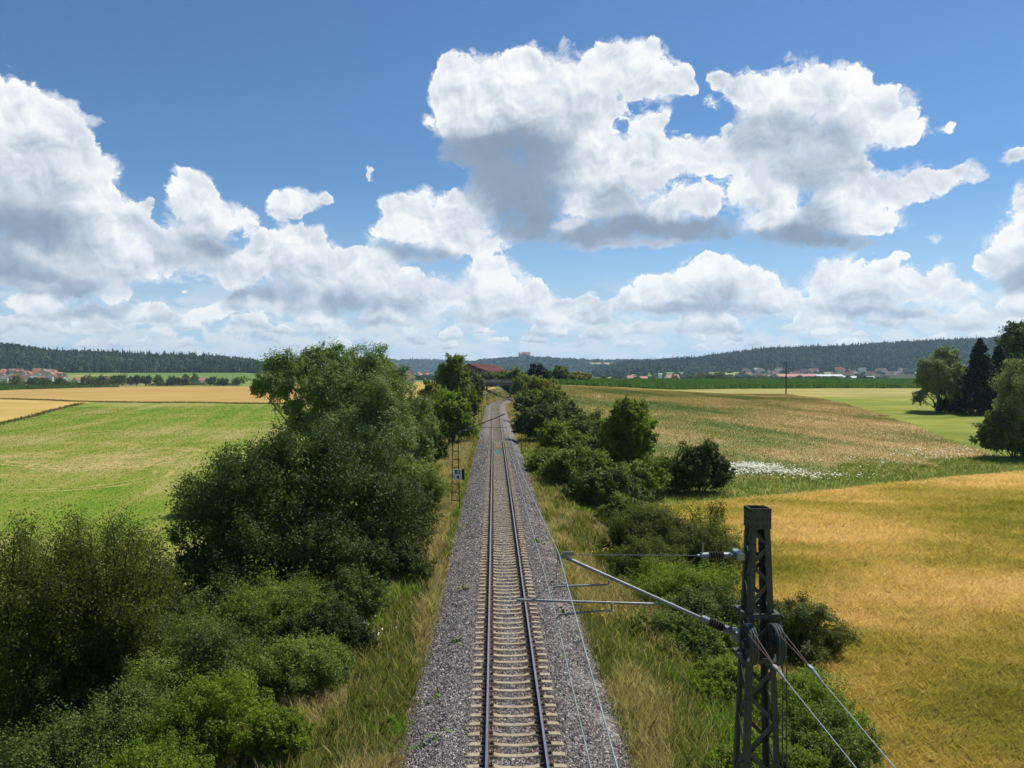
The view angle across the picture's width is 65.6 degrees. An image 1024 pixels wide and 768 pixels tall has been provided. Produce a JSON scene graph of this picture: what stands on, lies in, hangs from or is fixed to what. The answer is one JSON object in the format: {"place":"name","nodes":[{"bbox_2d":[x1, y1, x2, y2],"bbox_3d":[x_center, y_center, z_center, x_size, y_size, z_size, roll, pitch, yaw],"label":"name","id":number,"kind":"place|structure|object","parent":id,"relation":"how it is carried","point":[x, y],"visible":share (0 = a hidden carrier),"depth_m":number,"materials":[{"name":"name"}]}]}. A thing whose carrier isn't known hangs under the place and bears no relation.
{"place":"outdoors","nodes":[
{"label":"outdoors","id":0,"kind":"place"},
{"bbox_2d":[0,399,94,421],"bbox_3d":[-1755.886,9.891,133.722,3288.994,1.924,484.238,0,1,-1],"label":"wheat field","id":1,"kind":"structure","parent":0,"point":[11,409],"depth_m":267.24,"materials":[{"name":"yellow plant"}]},
{"bbox_2d":[0,398,282,425],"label":"field margin","id":2,"kind":"object","parent":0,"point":[35,414],"visible":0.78,"depth_m":271.70,"materials":[{"name":"green plant"}]},
{"bbox_2d":[0,402,413,767],"bbox_3d":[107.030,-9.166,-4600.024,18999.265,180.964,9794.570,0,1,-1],"label":"mown meadow","id":3,"kind":"structure","parent":0,"point":[184,440],"depth_m":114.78,"materials":[{"name":"green plant"}]},
{"bbox_2d":[0,500,107,752],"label":"shrub","id":4,"kind":"object","parent":3,"relation":"on","point":[18,644],"visible":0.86,"depth_m":26.15,"materials":[{"name":"green plant"}]},
{"bbox_2d":[0,649,113,744],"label":"bush","id":5,"kind":"object","parent":3,"relation":"on","point":[77,684],"visible":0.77,"depth_m":26.41,"materials":[{"name":"green plant"}]},
{"bbox_2d":[8,494,197,712],"bbox_3d":[-14.861,8.180,28.521,6.548,8.665,6.022,0,1,-1],"label":"shrub","id":6,"kind":"object","parent":3,"relation":"on","point":[124,620],"visible":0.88,"depth_m":28.04,"materials":[{"name":"green plant"}]},
{"bbox_2d":[115,606,189,690],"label":"bush","id":7,"kind":"object","parent":3,"relation":"on","point":[158,643],"visible":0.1,"depth_m":30.34,"materials":[{"name":"green plant"}]},
{"bbox_2d":[238,337,439,505],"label":"willow tree","id":8,"kind":"object","parent":3,"relation":"on","point":[371,407],"visible":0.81,"depth_m":73.50,"materials":[{"name":"green plant"}]},
{"bbox_2d":[0,383,494,403],"bbox_3d":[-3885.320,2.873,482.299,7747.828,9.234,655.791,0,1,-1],"label":"grain field","id":9,"kind":"structure","parent":0,"point":[194,394],"depth_m":382.96,"materials":[{"name":"beige plant"}]},
{"bbox_2d":[6,362,915,383],"bbox_3d":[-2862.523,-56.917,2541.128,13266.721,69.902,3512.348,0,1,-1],"label":"hill meadow","id":10,"kind":"structure","parent":0,"point":[229,376],"depth_m":1307.49,"materials":[{"name":"green plant"}]},
{"bbox_2d":[258,369,914,379],"bbox_3d":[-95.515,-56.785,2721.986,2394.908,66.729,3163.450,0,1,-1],"label":"copses","id":11,"kind":"object","parent":10,"relation":"on","point":[690,374],"visible":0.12,"depth_m":1780.12,"materials":[{"name":"green plant"}]},
{"bbox_2d":[21,385,915,389],"bbox_3d":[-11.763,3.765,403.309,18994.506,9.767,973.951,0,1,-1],"label":"corn soil","id":12,"kind":"structure","parent":0,"point":[716,388],"depth_m":377.35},
{"bbox_2d":[0,384,118,389],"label":"corn plants","id":13,"kind":"object","parent":12,"relation":"on","point":[14,387],"visible":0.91,"depth_m":623.53,"materials":[{"name":"green plant"}]},
{"bbox_2d":[543,378,920,389],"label":"corn plants","id":14,"kind":"object","parent":12,"relation":"on","point":[707,383],"visible":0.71,"depth_m":390.20,"materials":[{"name":"green plant"}]},
{"bbox_2d":[26,381,919,388],"bbox_3d":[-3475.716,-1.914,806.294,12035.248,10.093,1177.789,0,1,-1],"label":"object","id":15,"kind":"structure","parent":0,"point":[248,385],"depth_m":774.50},
{"bbox_2d":[59,350,962,380],"bbox_3d":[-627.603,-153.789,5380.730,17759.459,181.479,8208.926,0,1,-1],"label":"hills","id":16,"kind":"structure","parent":0,"point":[592,375],"depth_m":2165.01,"materials":[{"name":"green plant"}]},
{"bbox_2d":[0,342,266,372],"bbox_3d":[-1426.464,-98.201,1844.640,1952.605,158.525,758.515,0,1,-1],"label":"forest","id":17,"kind":"object","parent":16,"relation":"on","point":[16,356],"visible":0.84,"depth_m":1740.12,"materials":[{"name":"green plant"}]},
{"bbox_2d":[259,357,469,373],"bbox_3d":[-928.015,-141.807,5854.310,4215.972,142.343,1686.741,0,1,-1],"label":"forest","id":18,"kind":"object","parent":16,"relation":"on","point":[422,365],"visible":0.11,"depth_m":5827.12,"materials":[{"name":"green plant"}]},
{"bbox_2d":[464,355,652,373],"bbox_3d":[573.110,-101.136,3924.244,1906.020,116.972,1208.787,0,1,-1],"label":"forest","id":19,"kind":"object","parent":16,"relation":"on","point":[573,364],"visible":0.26,"depth_m":3899.74,"materials":[{"name":"green plant"}]},
{"bbox_2d":[592,334,998,376],"bbox_3d":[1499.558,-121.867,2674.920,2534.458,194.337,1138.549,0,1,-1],"label":"forest","id":20,"kind":"object","parent":16,"relation":"on","point":[907,354],"visible":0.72,"depth_m":2569.47,"materials":[{"name":"green plant"}]},
{"bbox_2d":[0,0,1023,360],"label":"sky","id":21,"kind":"structure","parent":0,"point":[421,179],"materials":[{"name":"blue"}]},
{"bbox_2d":[211,387,840,767],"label":"verge","id":22,"kind":"structure","parent":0,"point":[484,393],"depth_m":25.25,"materials":[{"name":"green plant"}]},
{"bbox_2d":[0,694,123,767],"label":"bush","id":23,"kind":"object","parent":22,"relation":"on","point":[57,750],"visible":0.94,"depth_m":20.78,"materials":[{"name":"green plant"}]},
{"bbox_2d":[39,669,196,767],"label":"bush","id":24,"kind":"object","parent":22,"relation":"on","point":[120,727],"visible":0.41,"depth_m":22.27,"materials":[{"name":"green plant"}]},
{"bbox_2d":[94,725,216,767],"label":"bush","id":25,"kind":"object","parent":22,"relation":"on","point":[155,755],"visible":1,"depth_m":19.10,"materials":[{"name":"green plant"}]},
{"bbox_2d":[114,643,222,711],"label":"bush","id":26,"kind":"object","parent":22,"relation":"on","point":[160,670],"visible":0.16,"depth_m":25.21,"materials":[{"name":"green plant"}]},
{"bbox_2d":[112,605,281,705],"bbox_3d":[-10.179,9.712,27.078,7.010,4.538,5.257,0,1,-1],"label":"bush","id":27,"kind":"object","parent":22,"relation":"on","point":[209,642],"visible":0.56,"depth_m":26.17,"materials":[{"name":"green plant"}]},
{"bbox_2d":[131,661,277,767],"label":"bush","id":28,"kind":"object","parent":22,"relation":"on","point":[219,710],"visible":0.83,"depth_m":21.63,"materials":[{"name":"green plant"}]},
{"bbox_2d":[172,566,284,639],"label":"bush","id":29,"kind":"object","parent":22,"relation":"on","point":[213,601],"visible":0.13,"depth_m":34.51,"materials":[{"name":"green plant"}]},
{"bbox_2d":[163,560,338,654],"bbox_3d":[-9.713,8.999,30.622,6.904,4.448,5.695,0,1,-28],"label":"bush","id":30,"kind":"object","parent":22,"relation":"on","point":[281,603],"visible":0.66,"depth_m":30.35,"materials":[{"name":"green plant"}]},
{"bbox_2d":[230,703,316,765],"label":"bush","id":31,"kind":"object","parent":22,"relation":"on","point":[271,732],"visible":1,"depth_m":21.02,"materials":[{"name":"green plant"}]},
{"bbox_2d":[226,626,356,711],"bbox_3d":[-7.009,9.374,26.035,4.418,2.819,4.075,-1,1,-35],"label":"bush","id":32,"kind":"object","parent":22,"relation":"on","point":[294,665],"visible":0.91,"depth_m":25.25,"materials":[{"name":"green plant"}]},
{"bbox_2d":[142,402,445,620],"bbox_3d":[-11.616,6.460,41.093,15.660,11.017,14.717,0,1,-1],"label":"hawthorn bush","id":33,"kind":"object","parent":22,"relation":"on","point":[257,492],"visible":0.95,"depth_m":39.85,"materials":[{"name":"green plant"}]},
{"bbox_2d":[268,598,383,657],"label":"bush","id":34,"kind":"object","parent":22,"relation":"on","point":[328,620],"visible":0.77,"depth_m":29.00,"materials":[{"name":"green plant"}]},
{"bbox_2d":[306,562,390,619],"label":"bush","id":35,"kind":"object","parent":22,"relation":"on","point":[364,593],"visible":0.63,"depth_m":32.73,"materials":[{"name":"green plant"}]},
{"bbox_2d":[340,524,442,583],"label":"bush","id":36,"kind":"object","parent":22,"relation":"on","point":[409,560],"visible":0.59,"depth_m":39.19,"materials":[{"name":"green plant"}]},
{"bbox_2d":[362,453,452,514],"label":"bush","id":37,"kind":"object","parent":22,"relation":"on","point":[431,479],"visible":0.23,"depth_m":51.37,"materials":[{"name":"green plant"}]},
{"bbox_2d":[413,416,449,461],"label":"bush","id":38,"kind":"object","parent":22,"relation":"on","point":[440,443],"visible":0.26,"depth_m":91.55,"materials":[{"name":"green plant"}]},
{"bbox_2d":[417,378,458,435],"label":"tree","id":39,"kind":"object","parent":22,"relation":"on","point":[429,389],"visible":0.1,"depth_m":128.39,"materials":[{"name":"green plant"}]},
{"bbox_2d":[421,385,482,442],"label":"bush","id":40,"kind":"object","parent":22,"relation":"on","point":[445,403],"visible":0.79,"depth_m":114.25,"materials":[{"name":"green plant"}]},
{"bbox_2d":[447,355,462,393],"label":"tree","id":41,"kind":"object","parent":22,"relation":"on","point":[455,380],"visible":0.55,"depth_m":145.22,"materials":[{"name":"green plant"}]},
{"bbox_2d":[430,352,481,424],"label":"tree","id":42,"kind":"object","parent":22,"relation":"on","point":[465,388],"visible":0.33,"depth_m":148.54,"materials":[{"name":"green plant"}]},
{"bbox_2d":[451,407,506,507],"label":"catenary mast","id":43,"kind":"object","parent":22,"relation":"on","point":[462,431],"visible":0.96,"depth_m":59.96,"materials":[{"name":"metal"}]},
{"bbox_2d":[220,390,783,767],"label":"leafy weeds","id":44,"kind":"object","parent":22,"relation":"on","point":[398,718],"visible":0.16,"depth_m":27.54,"materials":[{"name":"green plant"}]},
{"bbox_2d":[391,398,638,767],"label":"ballast bed","id":45,"kind":"object","parent":22,"relation":"on","point":[485,433],"visible":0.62,"depth_m":26.42,"materials":[{"name":"grey gravel"}]},
{"bbox_2d":[409,501,577,749],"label":"ballast weeds","id":46,"kind":"object","parent":45,"relation":"on","point":[439,691],"visible":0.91,"depth_m":27.36,"materials":[{"name":"green plant"}]},
{"bbox_2d":[483,397,511,767],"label":"rail","id":47,"kind":"object","parent":45,"relation":"on","point":[487,720],"visible":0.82,"depth_m":27.55,"materials":[{"name":"grey metal"}]},
{"bbox_2d":[472,678,551,685],"bbox_3d":[0.003,9.440,25.138,2.500,0.247,0.270,0,1,-1],"label":"sleeper","id":48,"kind":"object","parent":45,"relation":"on","point":[494,682],"visible":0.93,"depth_m":25.07,"materials":[{"name":"concrete"}]},
{"bbox_2d":[471,686,552,692],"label":"sleeper","id":49,"kind":"object","parent":45,"relation":"on","point":[529,689],"visible":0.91,"depth_m":24.49,"materials":[{"name":"concrete"}]},
{"bbox_2d":[471,694,553,700],"bbox_3d":[0.019,9.460,23.938,2.500,0.247,0.270,0,1,-2],"label":"sleeper","id":50,"kind":"object","parent":45,"relation":"on","point":[497,698],"visible":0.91,"depth_m":23.88,"materials":[{"name":"concrete"}]},
{"bbox_2d":[471,702,555,709],"bbox_3d":[0.042,9.475,23.344,2.500,0.247,0.270,0,1,-1],"label":"sleeper","id":51,"kind":"object","parent":45,"relation":"on","point":[497,707],"visible":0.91,"depth_m":23.29,"materials":[{"name":"concrete"}]},
{"bbox_2d":[469,720,558,727],"bbox_3d":[0.050,9.488,22.150,2.500,0.247,0.270,0,1,-1],"label":"sleeper","id":52,"kind":"object","parent":45,"relation":"on","point":[536,723],"visible":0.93,"depth_m":22.09,"materials":[{"name":"concrete"}]},
{"bbox_2d":[470,711,557,718],"bbox_3d":[0.051,9.488,22.729,2.500,0.247,0.270,0,1,-1],"label":"sleeper","id":53,"kind":"object","parent":45,"relation":"on","point":[498,716],"visible":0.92,"depth_m":22.67,"materials":[{"name":"concrete"}]},
{"bbox_2d":[468,730,560,737],"bbox_3d":[0.063,9.502,21.532,2.500,0.247,0.270,0,1,-2],"label":"sleeper","id":54,"kind":"object","parent":45,"relation":"on","point":[537,733],"visible":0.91,"depth_m":21.48,"materials":[{"name":"concrete"}]},
{"bbox_2d":[467,750,564,759],"bbox_3d":[0.110,9.515,20.366,2.500,0.247,0.270,0,1,-1],"label":"sleeper","id":55,"kind":"object","parent":45,"relation":"on","point":[535,755],"visible":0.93,"depth_m":20.31,"materials":[{"name":"concrete"}]},
{"bbox_2d":[469,740,563,748],"bbox_3d":[0.110,9.503,20.930,2.500,0.247,0.270,0,1,-1],"label":"sleeper","id":56,"kind":"object","parent":45,"relation":"on","point":[539,743],"visible":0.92,"depth_m":20.87,"materials":[{"name":"concrete"}]},
{"bbox_2d":[466,762,566,767],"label":"sleeper","id":57,"kind":"object","parent":45,"relation":"on","point":[540,765],"visible":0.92,"depth_m":19.74,"materials":[{"name":"concrete"}]},
{"bbox_2d":[498,398,549,767],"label":"rail","id":58,"kind":"object","parent":45,"relation":"on","point":[541,724],"visible":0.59,"depth_m":27.46,"materials":[{"name":"grey metal"}]},
{"bbox_2d":[517,374,556,393],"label":"bush","id":59,"kind":"object","parent":22,"relation":"on","point":[540,383],"visible":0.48,"depth_m":202.61,"materials":[{"name":"green plant"}]},
{"bbox_2d":[510,399,565,440],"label":"bush","id":60,"kind":"object","parent":22,"relation":"on","point":[537,415],"visible":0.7,"depth_m":116.80,"materials":[{"name":"green plant"}]},
{"bbox_2d":[512,382,576,410],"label":"bush","id":61,"kind":"object","parent":22,"relation":"on","point":[537,396],"visible":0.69,"depth_m":162.85,"materials":[{"name":"green plant"}]},
{"bbox_2d":[522,446,571,469],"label":"bush","id":62,"kind":"object","parent":22,"relation":"on","point":[538,455],"visible":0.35,"depth_m":82.82,"materials":[{"name":"green plant"}]},
{"bbox_2d":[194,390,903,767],"bbox_3d":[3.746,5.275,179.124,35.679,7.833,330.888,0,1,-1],"label":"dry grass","id":63,"kind":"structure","parent":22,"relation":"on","point":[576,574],"depth_m":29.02,"materials":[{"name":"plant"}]},
{"bbox_2d":[534,418,571,449],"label":"bush","id":64,"kind":"object","parent":22,"relation":"on","point":[548,432],"visible":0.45,"depth_m":93.27,"materials":[{"name":"green plant"}]},
{"bbox_2d":[549,400,586,421],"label":"bush","id":65,"kind":"object","parent":22,"relation":"on","point":[572,408],"visible":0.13,"depth_m":129.28,"materials":[{"name":"green plant"}]},
{"bbox_2d":[540,430,596,449],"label":"bush","id":66,"kind":"object","parent":22,"relation":"on","point":[563,440],"visible":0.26,"depth_m":91.37,"materials":[{"name":"green plant"}]},
{"bbox_2d":[532,441,616,482],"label":"bush","id":67,"kind":"object","parent":22,"relation":"on","point":[560,465],"visible":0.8,"depth_m":72.97,"materials":[{"name":"green plant"}]},
{"bbox_2d":[559,460,654,510],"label":"bush","id":68,"kind":"object","parent":22,"relation":"on","point":[593,486],"visible":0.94,"depth_m":63.21,"materials":[{"name":"green plant"}]},
{"bbox_2d":[593,488,644,524],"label":"bush","id":69,"kind":"object","parent":22,"relation":"on","point":[618,501],"visible":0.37,"depth_m":55.08,"materials":[{"name":"green plant"}]},
{"bbox_2d":[596,492,690,550],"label":"bush","id":70,"kind":"object","parent":22,"relation":"on","point":[649,519],"visible":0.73,"depth_m":46.53,"materials":[{"name":"green plant"}]},
{"bbox_2d":[595,528,693,578],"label":"bush","id":71,"kind":"object","parent":22,"relation":"on","point":[622,558],"visible":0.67,"depth_m":40.98,"materials":[{"name":"green plant"}]},
{"bbox_2d":[516,505,786,767],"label":"catenary mast","id":72,"kind":"object","parent":22,"relation":"on","point":[748,653],"visible":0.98,"depth_m":11.58,"materials":[{"name":"metal"}]},
{"bbox_2d":[497,387,618,767],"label":"messenger wire","id":73,"kind":"object","parent":72,"relation":"attached to","point":[610,742],"visible":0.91,"depth_m":8.13,"materials":[{"name":"grey metal"}]},
{"bbox_2d":[497,385,590,767],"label":"contact wire","id":74,"kind":"object","parent":73,"relation":"hanging from","point":[560,637],"visible":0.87,"depth_m":10.13,"materials":[{"name":"grey metal"}]},
{"bbox_2d":[605,551,755,609],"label":"bush","id":75,"kind":"object","parent":22,"relation":"on","point":[659,581],"visible":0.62,"depth_m":36.61,"materials":[{"name":"green plant"}]},
{"bbox_2d":[627,605,738,661],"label":"bush","id":76,"kind":"object","parent":22,"relation":"on","point":[708,640],"visible":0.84,"depth_m":30.38,"materials":[{"name":"green plant"}]},
{"bbox_2d":[661,573,784,647],"bbox_3d":[8.656,9.630,33.193,5.304,3.628,4.251,0,1,15],"label":"bush","id":77,"kind":"object","parent":22,"relation":"on","point":[717,609],"visible":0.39,"depth_m":33.01,"materials":[{"name":"green plant"}]},
{"bbox_2d":[686,650,770,713],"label":"bush","id":78,"kind":"object","parent":22,"relation":"on","point":[713,674],"visible":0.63,"depth_m":26.36,"materials":[{"name":"green plant"}]},
{"bbox_2d":[697,727,830,767],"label":"bush","id":79,"kind":"object","parent":22,"relation":"on","point":[799,757],"visible":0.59,"depth_m":20.47,"materials":[{"name":"green plant"}]},
{"bbox_2d":[721,660,878,734],"bbox_3d":[8.889,10.232,25.282,4.691,2.548,4.409,0,1,-1],"label":"bush","id":80,"kind":"object","parent":22,"relation":"on","point":[807,687],"visible":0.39,"depth_m":25.11,"materials":[{"name":"green plant"}]},
{"bbox_2d":[778,688,885,767],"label":"bush","id":81,"kind":"object","parent":22,"relation":"on","point":[858,748],"visible":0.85,"depth_m":21.96,"materials":[{"name":"green plant"}]},
{"bbox_2d":[600,386,947,396],"bbox_3d":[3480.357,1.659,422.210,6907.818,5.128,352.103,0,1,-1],"label":"barley field","id":82,"kind":"structure","parent":0,"point":[847,392],"depth_m":322.80,"materials":[{"name":"beige plant"}]},
{"bbox_2d":[554,385,1000,487],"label":"hay meadow","id":83,"kind":"structure","parent":0,"point":[810,448],"depth_m":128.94,"materials":[{"name":"plant"}]},
{"bbox_2d":[554,416,602,439],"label":"bush","id":84,"kind":"object","parent":83,"relation":"on","point":[584,427],"visible":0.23,"depth_m":102.81,"materials":[{"name":"green plant"}]},
{"bbox_2d":[564,403,605,427],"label":"bush","id":85,"kind":"object","parent":83,"relation":"on","point":[580,416],"visible":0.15,"depth_m":111.76,"materials":[{"name":"green plant"}]},
{"bbox_2d":[614,395,638,466],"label":"tree","id":86,"kind":"object","parent":83,"relation":"on","point":[623,411],"visible":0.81,"depth_m":80.23,"materials":[{"name":"green plant"}]},
{"bbox_2d":[595,397,659,468],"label":"tree","id":87,"kind":"object","parent":83,"relation":"on","point":[644,423],"visible":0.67,"depth_m":80.97,"materials":[{"name":"green plant"}]},
{"bbox_2d":[653,420,980,477],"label":"white umbels","id":88,"kind":"object","parent":83,"relation":"on","point":[760,465],"visible":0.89,"depth_m":91.27,"materials":[{"name":"white plant"}]},
{"bbox_2d":[646,454,1023,505],"bbox_3d":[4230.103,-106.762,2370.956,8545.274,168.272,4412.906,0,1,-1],"label":"grass path","id":89,"kind":"structure","parent":0,"point":[761,480],"depth_m":83.82,"materials":[{"name":"green plant"}]},
{"bbox_2d":[615,457,673,495],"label":"bush","id":90,"kind":"object","parent":89,"relation":"on","point":[654,476],"visible":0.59,"depth_m":70.83,"materials":[{"name":"green plant"}]},
{"bbox_2d":[642,447,689,493],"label":"bush","id":91,"kind":"object","parent":89,"relation":"on","point":[676,483],"visible":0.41,"depth_m":75.93,"materials":[{"name":"green plant"}]},
{"bbox_2d":[670,435,735,492],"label":"bush","id":92,"kind":"object","parent":89,"relation":"on","point":[704,464],"visible":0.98,"depth_m":74.94,"materials":[{"name":"green plant"}]},
{"bbox_2d":[968,402,1023,459],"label":"bush","id":93,"kind":"object","parent":89,"relation":"on","point":[991,429],"visible":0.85,"depth_m":104.91,"materials":[{"name":"green plant"}]},
{"bbox_2d":[984,353,1023,455],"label":"tree","id":94,"kind":"object","parent":89,"relation":"on","point":[1009,384],"visible":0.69,"depth_m":106.17,"materials":[{"name":"green plant"}]},
{"bbox_2d":[662,469,1023,767],"bbox_3d":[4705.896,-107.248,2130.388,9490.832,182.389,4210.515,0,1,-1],"label":"wheat field","id":95,"kind":"structure","parent":0,"point":[893,572],"depth_m":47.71,"materials":[{"name":"yellow plant"}]},
{"bbox_2d":[659,510,743,577],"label":"bush","id":96,"kind":"object","parent":95,"relation":"on","point":[712,540],"visible":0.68,"depth_m":43.65,"materials":[{"name":"green plant"}]},
{"bbox_2d":[667,494,743,562],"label":"bush","id":97,"kind":"object","parent":95,"relation":"on","point":[717,511],"visible":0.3,"depth_m":46.38,"materials":[{"name":"green plant"}]},
{"bbox_2d":[756,589,865,674],"bbox_3d":[11.791,10.512,31.895,5.195,4.087,4.538,0,1,-1],"label":"shrub","id":98,"kind":"object","parent":95,"relation":"on","point":[803,621],"visible":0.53,"depth_m":31.54,"materials":[{"name":"green plant"}]},
{"bbox_2d":[816,396,1019,457],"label":"cut meadow","id":99,"kind":"structure","parent":0,"point":[955,426],"depth_m":183.70,"materials":[{"name":"green plant"}]},
{"bbox_2d":[910,345,968,411],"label":"tree","id":100,"kind":"object","parent":99,"relation":"on","point":[940,371],"visible":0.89,"depth_m":192.95,"materials":[{"name":"green plant"}]},
{"bbox_2d":[944,338,1000,413],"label":"spruce tree","id":101,"kind":"object","parent":99,"relation":"on","point":[976,387],"visible":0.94,"depth_m":187.40,"materials":[{"name":"green plant"}]},
{"bbox_2d":[966,345,1009,412],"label":"spruce tree","id":102,"kind":"object","parent":99,"relation":"on","point":[999,355],"visible":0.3,"depth_m":191.81,"materials":[{"name":"green plant"}]},
{"bbox_2d":[989,319,1023,361],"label":"tree","id":103,"kind":"object","parent":99,"relation":"on","point":[1011,339],"visible":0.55,"depth_m":206.37,"materials":[{"name":"green plant"}]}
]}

